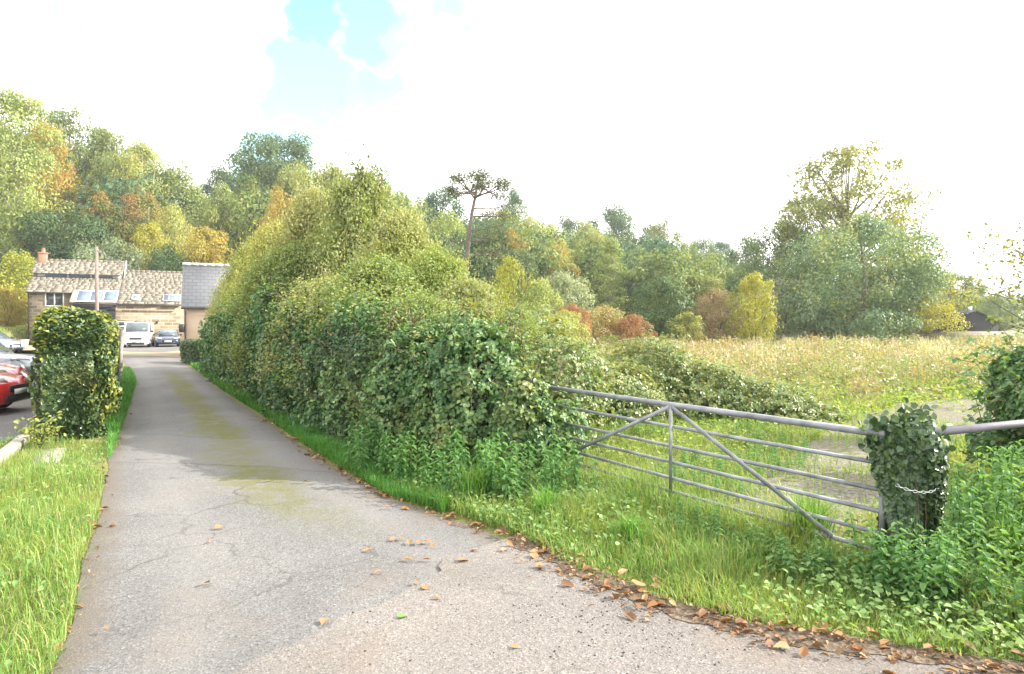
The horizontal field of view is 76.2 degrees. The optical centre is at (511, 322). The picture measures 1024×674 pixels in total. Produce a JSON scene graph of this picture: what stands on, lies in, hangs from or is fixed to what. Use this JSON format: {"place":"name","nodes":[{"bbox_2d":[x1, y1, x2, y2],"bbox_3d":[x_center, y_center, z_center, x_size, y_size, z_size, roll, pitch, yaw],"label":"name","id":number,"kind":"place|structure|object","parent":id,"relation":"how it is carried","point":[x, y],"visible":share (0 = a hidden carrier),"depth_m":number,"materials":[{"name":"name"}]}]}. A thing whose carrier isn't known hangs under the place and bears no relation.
{"place":"outdoors","nodes":[
{"label":"outdoors","id":0,"kind":"place"},
{"bbox_2d":[0,215,1023,673],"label":"ground","id":1,"kind":"structure","parent":0,"point":[460,517],"depth_m":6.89,"materials":[{"name":"plant"}]},
{"bbox_2d":[0,287,27,326],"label":"garden bush","id":2,"kind":"object","parent":1,"relation":"on","point":[17,320],"visible":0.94,"depth_m":62.88,"materials":[{"name":"yellow plant"}]},
{"bbox_2d":[0,246,34,326],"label":"garden bush","id":3,"kind":"object","parent":1,"relation":"on","point":[24,264],"visible":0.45,"depth_m":66.03,"materials":[{"name":"yellow plant"}]},
{"bbox_2d":[0,351,40,441],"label":"car park","id":4,"kind":"structure","parent":1,"relation":"on","point":[12,412],"depth_m":13.72,"materials":[{"name":"asphalt"}]},
{"bbox_2d":[0,371,31,407],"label":"parked car","id":5,"kind":"object","parent":4,"relation":"on","point":[13,387],"visible":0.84,"depth_m":14.52,"materials":[{"name":"red paint"}]},
{"bbox_2d":[0,343,40,381],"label":"parked car","id":6,"kind":"object","parent":4,"relation":"on","point":[8,356],"visible":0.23,"depth_m":20.14,"materials":[{"name":"silver metal"}]},
{"bbox_2d":[0,81,77,289],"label":"ash tree","id":7,"kind":"object","parent":1,"relation":"on","point":[16,158],"visible":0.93,"depth_m":81.00,"materials":[{"name":"green plant"}]},
{"bbox_2d":[0,208,77,304],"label":"broadleaf tree","id":8,"kind":"object","parent":1,"relation":"on","point":[46,241],"visible":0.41,"depth_m":79.22,"materials":[{"name":"green plant"}]},
{"bbox_2d":[13,411,66,447],"bbox_3d":[-7.527,1.715,10.420,0.676,0.579,0.714,0,0,-37],"label":"sapling","id":9,"kind":"object","parent":1,"relation":"on","point":[33,434],"visible":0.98,"depth_m":10.35,"materials":[{"name":"green plant"}]},
{"bbox_2d":[5,118,81,257],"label":"ash tree","id":10,"kind":"object","parent":1,"relation":"on","point":[63,174],"visible":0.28,"depth_m":88.21,"materials":[{"name":"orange plant"}]},
{"bbox_2d":[6,104,134,221],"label":"oak tree","id":11,"kind":"object","parent":1,"relation":"on","point":[69,131],"visible":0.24,"depth_m":103.03,"materials":[{"name":"green plant"}]},
{"bbox_2d":[24,180,122,260],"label":"broadleaf tree","id":12,"kind":"object","parent":1,"relation":"on","point":[72,196],"visible":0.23,"depth_m":86.78,"materials":[{"name":"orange plant"}]},
{"bbox_2d":[27,305,123,441],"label":"ivy hedge","id":13,"kind":"object","parent":1,"relation":"on","point":[77,356],"visible":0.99,"depth_m":11.20,"materials":[{"name":"green plant"}]},
{"bbox_2d":[49,207,125,258],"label":"broadleaf tree","id":14,"kind":"object","parent":1,"relation":"on","point":[88,232],"visible":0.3,"depth_m":79.00,"materials":[{"name":"green plant"}]},
{"bbox_2d":[66,122,126,201],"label":"broadleaf tree","id":15,"kind":"object","parent":1,"relation":"on","point":[97,148],"visible":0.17,"depth_m":106.47,"materials":[{"name":"green plant"}]},
{"bbox_2d":[25,248,183,344],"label":"stone house","id":16,"kind":"structure","parent":1,"relation":"on","point":[125,295],"depth_m":61.31,"materials":[{"name":"stone"}]},
{"bbox_2d":[62,191,150,268],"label":"broadleaf tree","id":17,"kind":"object","parent":1,"relation":"on","point":[101,202],"visible":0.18,"depth_m":83.77,"materials":[{"name":"plant"}]},
{"bbox_2d":[72,233,150,269],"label":"whitebeam bush","id":18,"kind":"object","parent":1,"relation":"on","point":[112,251],"visible":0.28,"depth_m":74.56,"materials":[{"name":"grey plant"}]},
{"bbox_2d":[81,141,156,244],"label":"broadleaf tree","id":19,"kind":"object","parent":1,"relation":"on","point":[101,169],"visible":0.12,"depth_m":97.06,"materials":[{"name":"plant"}]},
{"bbox_2d":[102,135,176,244],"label":"ash tree","id":20,"kind":"object","parent":1,"relation":"on","point":[143,151],"visible":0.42,"depth_m":94.83,"materials":[{"name":"green plant"}]},
{"bbox_2d":[107,183,177,269],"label":"ash tree","id":21,"kind":"object","parent":1,"relation":"on","point":[145,203],"visible":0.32,"depth_m":84.71,"materials":[{"name":"green plant"}]},
{"bbox_2d":[122,220,179,270],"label":"birch tree","id":22,"kind":"object","parent":1,"relation":"on","point":[152,232],"visible":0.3,"depth_m":78.33,"materials":[{"name":"yellow plant"}]},
{"bbox_2d":[123,344,179,351],"bbox_3d":[-29.760,1.982,51.565,8.789,0.001,18.675,0,0,-22],"label":"parking bay","id":23,"kind":"object","parent":1,"relation":"on","point":[159,348],"visible":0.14,"depth_m":50.58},
{"bbox_2d":[124,321,154,346],"bbox_3d":[-31.176,0.914,54.590,2.370,2.195,5.061,0,0,-24],"label":"parked van","id":24,"kind":"object","parent":23,"relation":"on","point":[139,332],"visible":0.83,"depth_m":53.08,"materials":[{"name":"white paint"}]},
{"bbox_2d":[141,242,191,270],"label":"broadleaf tree","id":25,"kind":"object","parent":1,"relation":"on","point":[169,253],"visible":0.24,"depth_m":72.97,"materials":[{"name":"green plant"}]},
{"bbox_2d":[141,202,198,268],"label":"ash tree","id":26,"kind":"object","parent":1,"relation":"on","point":[174,217],"visible":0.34,"depth_m":83.30,"materials":[{"name":"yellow plant"}]},
{"bbox_2d":[133,158,225,261],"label":"broadleaf tree","id":27,"kind":"object","parent":1,"relation":"on","point":[178,183],"visible":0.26,"depth_m":96.47,"materials":[{"name":"green plant"}]},
{"bbox_2d":[174,225,235,270],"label":"broadleaf tree","id":28,"kind":"object","parent":1,"relation":"on","point":[210,253],"visible":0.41,"depth_m":75.28,"materials":[{"name":"yellow plant"}]},
{"bbox_2d":[179,262,232,339],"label":"annexe","id":29,"kind":"structure","parent":1,"relation":"on","point":[198,281],"depth_m":38.21,"materials":[{"name":"tile"}]},
{"bbox_2d":[186,180,257,263],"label":"broadleaf tree","id":30,"kind":"object","parent":1,"relation":"on","point":[211,216],"visible":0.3,"depth_m":90.40,"materials":[{"name":"green plant"}]},
{"bbox_2d":[206,231,261,328],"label":"hedgerow shrub","id":31,"kind":"object","parent":1,"relation":"on","point":[234,263],"visible":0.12,"depth_m":25.47,"materials":[{"name":"yellow plant"}]},
{"bbox_2d":[221,210,287,303],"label":"hedgerow shrub","id":32,"kind":"object","parent":1,"relation":"on","point":[257,249],"visible":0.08,"depth_m":22.50,"materials":[{"name":"yellow plant"}]},
{"bbox_2d":[46,355,501,673],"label":"lane","id":33,"kind":"structure","parent":1,"relation":"on","point":[195,465],"depth_m":5.86,"materials":[{"name":"asphalt"}]},
{"bbox_2d":[33,382,1023,673],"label":"leaf litter","id":34,"kind":"object","parent":33,"relation":"on","point":[741,622],"visible":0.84,"depth_m":4.32,"materials":[{"name":"brown plant"}]},
{"bbox_2d":[207,230,344,393],"bbox_3d":[-5.947,-0.248,18.078,4.556,4.533,4.502,0,0,-18],"label":"hedgerow shrub","id":35,"kind":"object","parent":1,"relation":"on","point":[273,270],"visible":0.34,"depth_m":17.23,"materials":[{"name":"green plant"}]},
{"bbox_2d":[210,129,344,228],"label":"oak tree","id":36,"kind":"object","parent":1,"relation":"on","point":[298,151],"visible":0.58,"depth_m":112.69,"materials":[{"name":"green plant"}]},
{"bbox_2d":[255,184,299,241],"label":"broadleaf tree","id":37,"kind":"object","parent":1,"relation":"on","point":[274,211],"visible":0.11,"depth_m":82.88,"materials":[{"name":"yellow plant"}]},
{"bbox_2d":[101,361,464,512],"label":"verge grass","id":38,"kind":"structure","parent":1,"relation":"on","point":[329,449],"depth_m":9.97,"materials":[{"name":"plant"}]},
{"bbox_2d":[260,158,312,205],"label":"broadleaf tree","id":39,"kind":"object","parent":1,"relation":"on","point":[286,188],"visible":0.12,"depth_m":104.16,"materials":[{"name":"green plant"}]},
{"bbox_2d":[248,174,360,304],"bbox_3d":[-5.647,-1.231,19.555,4.096,6.517,4.218,0,0,-38],"label":"hedgerow shrub","id":40,"kind":"object","parent":1,"relation":"on","point":[292,226],"visible":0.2,"depth_m":19.03,"materials":[{"name":"green plant"}]},
{"bbox_2d":[243,264,366,412],"bbox_3d":[-3.981,0.345,14.342,3.645,3.337,3.601,0,0,-5],"label":"hedgerow shrub","id":41,"kind":"object","parent":1,"relation":"on","point":[303,292],"visible":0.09,"depth_m":13.81,"materials":[{"name":"green plant"}]},
{"bbox_2d":[288,154,345,200],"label":"broadleaf tree","id":42,"kind":"object","parent":1,"relation":"on","point":[324,176],"visible":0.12,"depth_m":86.54,"materials":[{"name":"green plant"}]},
{"bbox_2d":[294,149,401,282],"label":"hedgerow shrub","id":43,"kind":"object","parent":1,"relation":"on","point":[353,196],"visible":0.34,"depth_m":17.30,"materials":[{"name":"green plant"}]},
{"bbox_2d":[269,244,439,420],"bbox_3d":[-2.820,0.226,12.785,3.649,3.578,3.757,0,0,-21],"label":"hedgerow shrub","id":44,"kind":"object","parent":1,"relation":"on","point":[362,276],"visible":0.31,"depth_m":12.33,"materials":[{"name":"green plant"}]},
{"bbox_2d":[334,195,452,283],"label":"hedgerow shrub","id":45,"kind":"object","parent":1,"relation":"on","point":[401,230],"visible":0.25,"depth_m":15.34,"materials":[{"name":"green plant"}]},
{"bbox_2d":[196,275,596,470],"bbox_3d":[-6.298,0.420,17.324,3.437,3.258,22.711,0,0,-34],"label":"hedge","id":46,"kind":"object","parent":1,"relation":"on","point":[343,325],"visible":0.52,"depth_m":11.33,"materials":[{"name":"green plant"}]},
{"bbox_2d":[341,284,460,448],"bbox_3d":[-1.411,0.670,10.619,2.683,2.682,2.651,0,0,35],"label":"hedgerow shrub","id":47,"kind":"object","parent":1,"relation":"on","point":[420,298],"visible":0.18,"depth_m":10.25,"materials":[{"name":"green plant"}]},
{"bbox_2d":[414,180,468,235],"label":"broadleaf tree","id":48,"kind":"object","parent":1,"relation":"on","point":[433,198],"visible":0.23,"depth_m":110.62,"materials":[{"name":"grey plant"}]},
{"bbox_2d":[387,234,505,312],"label":"hedgerow shrub","id":49,"kind":"object","parent":1,"relation":"on","point":[438,267],"visible":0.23,"depth_m":13.38,"materials":[{"name":"green plant"}]},
{"bbox_2d":[425,208,476,276],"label":"broadleaf tree","id":50,"kind":"object","parent":1,"relation":"on","point":[443,230],"visible":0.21,"depth_m":85.50,"materials":[{"name":"green plant"}]},
{"bbox_2d":[299,281,610,472],"bbox_3d":[-1.304,0.708,9.399,5.041,2.598,2.316,0,0,33],"label":"bramble thicket","id":51,"kind":"object","parent":1,"relation":"on","point":[509,391],"visible":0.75,"depth_m":8.50,"materials":[{"name":"green plant"}]},
{"bbox_2d":[341,412,598,505],"bbox_3d":[-0.752,1.628,8.148,3.802,0.746,1.638,0,0,36],"label":"nettle patch","id":52,"kind":"object","parent":1,"relation":"on","point":[381,452],"visible":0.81,"depth_m":7.67,"materials":[{"name":"green plant"}]},
{"bbox_2d":[445,455,502,505],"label":"grass tussock","id":53,"kind":"object","parent":1,"relation":"on","point":[474,482],"depth_m":7.11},
{"bbox_2d":[429,269,525,326],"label":"hedgerow shrub","id":54,"kind":"object","parent":1,"relation":"on","point":[483,290],"visible":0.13,"depth_m":11.77,"materials":[{"name":"green plant"}]},
{"bbox_2d":[433,166,546,275],"bbox_3d":[-1.774,-5.804,59.928,11.074,16.625,6.640,0,0,0],"label":"pine tree","id":55,"kind":"object","parent":1,"relation":"on","point":[479,180],"visible":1,"depth_m":59.84,"materials":[{"name":"green plant"}]},
{"bbox_2d":[0,127,1007,339],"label":"woodland","id":56,"kind":"object","parent":1,"relation":"on","point":[655,264],"visible":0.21,"depth_m":86.69,"materials":[{"name":"green plant"}]},
{"bbox_2d":[472,249,546,307],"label":"broadleaf tree","id":57,"kind":"object","parent":1,"relation":"on","point":[529,259],"visible":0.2,"depth_m":73.16,"materials":[{"name":"green plant"}]},
{"bbox_2d":[0,432,1023,665],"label":"verge weeds","id":58,"kind":"object","parent":1,"relation":"on","point":[940,629],"visible":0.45,"depth_m":4.56,"materials":[{"name":"green plant"}]},
{"bbox_2d":[489,253,534,318],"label":"feathery bush","id":59,"kind":"object","parent":1,"relation":"on","point":[506,270],"visible":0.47,"depth_m":43.61,"materials":[{"name":"yellow plant"}]},
{"bbox_2d":[491,297,555,397],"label":"hedgerow shrub","id":60,"kind":"object","parent":1,"relation":"on","point":[534,333],"visible":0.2,"depth_m":10.85,"materials":[{"name":"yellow plant"}]},
{"bbox_2d":[508,275,565,333],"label":"feathery bush","id":61,"kind":"object","parent":1,"relation":"on","point":[538,302],"visible":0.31,"depth_m":42.53,"materials":[{"name":"green plant"}]},
{"bbox_2d":[507,477,579,527],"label":"grass tussock","id":62,"kind":"object","parent":1,"relation":"on","point":[546,500],"depth_m":6.56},
{"bbox_2d":[537,310,592,347],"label":"field bush","id":63,"kind":"object","parent":1,"relation":"on","point":[570,316],"visible":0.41,"depth_m":37.70,"materials":[{"name":"yellow plant"}]},
{"bbox_2d":[538,236,591,317],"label":"broadleaf tree","id":64,"kind":"object","parent":1,"relation":"on","point":[563,253],"visible":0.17,"depth_m":85.09,"materials":[{"name":"yellow plant"}]},
{"bbox_2d":[531,267,602,334],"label":"willow bush","id":65,"kind":"object","parent":1,"relation":"on","point":[575,296],"visible":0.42,"depth_m":60.70,"materials":[{"name":"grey plant"}]},
{"bbox_2d":[495,304,668,439],"bbox_3d":[1.351,0.851,13.388,3.633,2.382,7.775,0,0,28],"label":"bramble scrub","id":66,"kind":"object","parent":1,"relation":"on","point":[576,360],"visible":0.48,"depth_m":10.52,"materials":[{"name":"green plant"}]},
{"bbox_2d":[561,219,616,257],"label":"broadleaf tree","id":67,"kind":"object","parent":1,"relation":"on","point":[595,234],"visible":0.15,"depth_m":118.31,"materials":[{"name":"green plant"}]},
{"bbox_2d":[577,303,627,344],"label":"autumn shrub","id":68,"kind":"object","parent":1,"relation":"on","point":[607,313],"visible":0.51,"depth_m":45.50,"materials":[{"name":"beige plant"}]},
{"bbox_2d":[590,238,634,329],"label":"poplar tree","id":69,"kind":"object","parent":1,"relation":"on","point":[610,245],"visible":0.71,"depth_m":81.58,"materials":[{"name":"green plant"}]},
{"bbox_2d":[584,199,653,248],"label":"oak tree","id":70,"kind":"object","parent":1,"relation":"on","point":[614,221],"visible":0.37,"depth_m":147.69,"materials":[{"name":"green plant"}]},
{"bbox_2d":[605,313,657,348],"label":"autumn shrub","id":71,"kind":"object","parent":1,"relation":"on","point":[633,327],"visible":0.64,"depth_m":44.75,"materials":[{"name":"red plant"}]},
{"bbox_2d":[605,507,668,553],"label":"grass tussock","id":72,"kind":"object","parent":1,"relation":"on","point":[631,528],"depth_m":5.89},
{"bbox_2d":[630,272,698,340],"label":"evergreen bush","id":73,"kind":"object","parent":1,"relation":"on","point":[671,296],"visible":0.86,"depth_m":50.42,"materials":[{"name":"green plant"}]},
{"bbox_2d":[646,215,698,260],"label":"oak tree","id":74,"kind":"object","parent":1,"relation":"on","point":[656,230],"visible":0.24,"depth_m":140.74,"materials":[{"name":"green plant"}]},
{"bbox_2d":[664,311,709,344],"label":"field bush","id":75,"kind":"object","parent":1,"relation":"on","point":[697,333],"visible":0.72,"depth_m":48.60,"materials":[{"name":"green plant"}]},
{"bbox_2d":[566,414,818,499],"bbox_3d":[2.696,1.851,9.859,4.094,0.299,5.248,0,0,0],"label":"weed patch","id":76,"kind":"object","parent":1,"relation":"on","point":[773,450],"visible":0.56,"depth_m":9.05,"materials":[{"name":"green plant"}]},
{"bbox_2d":[666,274,726,331],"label":"broadleaf tree","id":77,"kind":"object","parent":1,"relation":"on","point":[704,288],"visible":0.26,"depth_m":82.39,"materials":[{"name":"green plant"}]},
{"bbox_2d":[685,286,752,342],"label":"autumn shrub","id":78,"kind":"object","parent":1,"relation":"on","point":[718,301],"visible":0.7,"depth_m":50.23,"materials":[{"name":"brown plant"}]},
{"bbox_2d":[589,329,852,427],"bbox_3d":[4.143,1.091,13.929,5.765,1.917,3.548,0,0,0],"label":"bramble mound","id":79,"kind":"object","parent":1,"relation":"on","point":[730,390],"visible":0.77,"depth_m":13.25,"materials":[{"name":"green plant"}]},
{"bbox_2d":[709,232,770,269],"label":"broadleaf tree","id":80,"kind":"object","parent":1,"relation":"on","point":[730,256],"visible":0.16,"depth_m":103.95,"materials":[{"name":"green plant"}]},
{"bbox_2d":[725,272,782,346],"bbox_3d":[18.027,-0.491,48.950,3.941,6.900,4.603,0,0,5],"label":"young tree","id":81,"kind":"object","parent":1,"relation":"on","point":[749,329],"visible":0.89,"depth_m":48.54,"materials":[{"name":"yellow plant"}]},
{"bbox_2d":[730,276,830,342],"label":"willow bush","id":82,"kind":"object","parent":1,"relation":"on","point":[781,284],"visible":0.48,"depth_m":58.52,"materials":[{"name":"green plant"}]},
{"bbox_2d":[730,216,831,334],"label":"oak tree","id":83,"kind":"object","parent":1,"relation":"on","point":[754,261],"visible":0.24,"depth_m":75.45,"materials":[{"name":"green plant"}]},
{"bbox_2d":[545,328,1023,407],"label":"dry weeds","id":84,"kind":"object","parent":1,"relation":"on","point":[918,358],"visible":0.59,"depth_m":25.47,"materials":[{"name":"beige plant"}]},
{"bbox_2d":[553,379,1023,540],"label":"field grass","id":85,"kind":"structure","parent":1,"relation":"on","point":[960,444],"depth_m":9.95,"materials":[{"name":"plant"}]},
{"bbox_2d":[568,375,1022,535],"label":"field weeds","id":86,"kind":"object","parent":1,"relation":"on","point":[914,394],"visible":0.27,"depth_m":12.50,"materials":[{"name":"green plant"}]},
{"bbox_2d":[770,192,837,337],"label":"willow tree","id":87,"kind":"object","parent":1,"relation":"on","point":[802,228],"visible":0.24,"depth_m":72.51,"materials":[{"name":"green plant"}]},
{"bbox_2d":[754,480,866,556],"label":"grass tussock","id":88,"kind":"object","parent":1,"relation":"on","point":[812,509],"depth_m":5.68,"materials":[{"name":"plant"}]},
{"bbox_2d":[668,439,1023,630],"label":"nettle patch","id":89,"kind":"object","parent":1,"relation":"on","point":[1006,483],"visible":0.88,"depth_m":4.89,"materials":[{"name":"green plant"}]},
{"bbox_2d":[765,135,947,330],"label":"willow tree","id":90,"kind":"object","parent":1,"relation":"on","point":[836,204],"visible":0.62,"depth_m":68.31,"materials":[{"name":"green plant"}]},
{"bbox_2d":[768,209,964,341],"bbox_3d":[29.467,-3.576,55.879,14.546,12.382,14.378,0,0,-37],"label":"broadleaf tree","id":91,"kind":"object","parent":1,"relation":"on","point":[879,316],"visible":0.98,"depth_m":54.16,"materials":[{"name":"green plant"}]},
{"bbox_2d":[847,184,952,334],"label":"broadleaf tree","id":92,"kind":"object","parent":1,"relation":"on","point":[908,201],"visible":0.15,"depth_m":71.21,"materials":[{"name":"green plant"}]},
{"bbox_2d":[857,397,955,559],"bbox_3d":[3.095,1.452,5.145,0.754,1.699,0.515,0,0,0],"label":"gate post","id":93,"kind":"object","parent":1,"relation":"on","point":[913,455],"visible":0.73,"depth_m":5.02,"materials":[{"name":"plant"}]},
{"bbox_2d":[549,385,885,549],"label":"field gate","id":94,"kind":"structure","parent":93,"relation":"attached to","point":[675,407],"depth_m":6.26,"materials":[{"name":"metal"}]},
{"bbox_2d":[934,419,1023,435],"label":"metal rail","id":95,"kind":"object","parent":93,"relation":"attached to","point":[963,429],"visible":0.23,"depth_m":5.53,"materials":[{"name":"metal"}]},
{"bbox_2d":[866,248,979,339],"bbox_3d":[36.687,-2.288,59.090,9.096,9.446,8.399,0,0,12],"label":"broadleaf tree","id":96,"kind":"object","parent":1,"relation":"on","point":[939,307],"visible":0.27,"depth_m":57.70,"materials":[{"name":"yellow plant"}]},
{"bbox_2d":[930,271,990,312],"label":"broadleaf tree","id":97,"kind":"object","parent":1,"relation":"on","point":[970,284],"visible":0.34,"depth_m":90.39,"materials":[{"name":"green plant"}]},
{"bbox_2d":[928,307,999,330],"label":"dark shed","id":98,"kind":"structure","parent":1,"relation":"on","point":[976,318],"depth_m":86.40,"materials":[{"name":"black paint"}]},
{"bbox_2d":[948,314,1023,469],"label":"bramble bush","id":99,"kind":"object","parent":1,"relation":"on","point":[1006,372],"visible":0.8,"depth_m":8.13,"materials":[{"name":"green plant"}]},
{"bbox_2d":[957,498,1023,572],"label":"grass tussock","id":100,"kind":"object","parent":1,"relation":"on","point":[1011,541],"depth_m":5.17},
{"bbox_2d":[959,218,1023,341],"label":"hazel tree","id":101,"kind":"object","parent":1,"relation":"on","point":[1016,287],"visible":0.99,"depth_m":10.79,"materials":[{"name":"green bark"},{"name":"yellow autumn leaves"}]},
{"bbox_2d":[972,292,1023,330],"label":"broadleaf tree","id":102,"kind":"object","parent":1,"relation":"on","point":[998,310],"visible":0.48,"depth_m":102.88,"materials":[{"name":"green plant"}]},
{"bbox_2d":[0,0,1023,296],"label":"sky","id":103,"kind":"structure","parent":0,"point":[695,113],"materials":[{"name":"white"}]},
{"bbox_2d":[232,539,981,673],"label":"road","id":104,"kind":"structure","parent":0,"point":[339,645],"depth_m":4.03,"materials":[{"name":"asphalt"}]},
{"bbox_2d":[506,533,1023,673],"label":"soil strip","id":105,"kind":"object","parent":104,"relation":"on","point":[834,644],"visible":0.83,"depth_m":4.08,"materials":[{"name":"soil"}]},
{"bbox_2d":[700,393,994,534],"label":"field track","id":106,"kind":"structure","parent":0,"point":[944,411],"depth_m":8.82,"materials":[{"name":"soil"}]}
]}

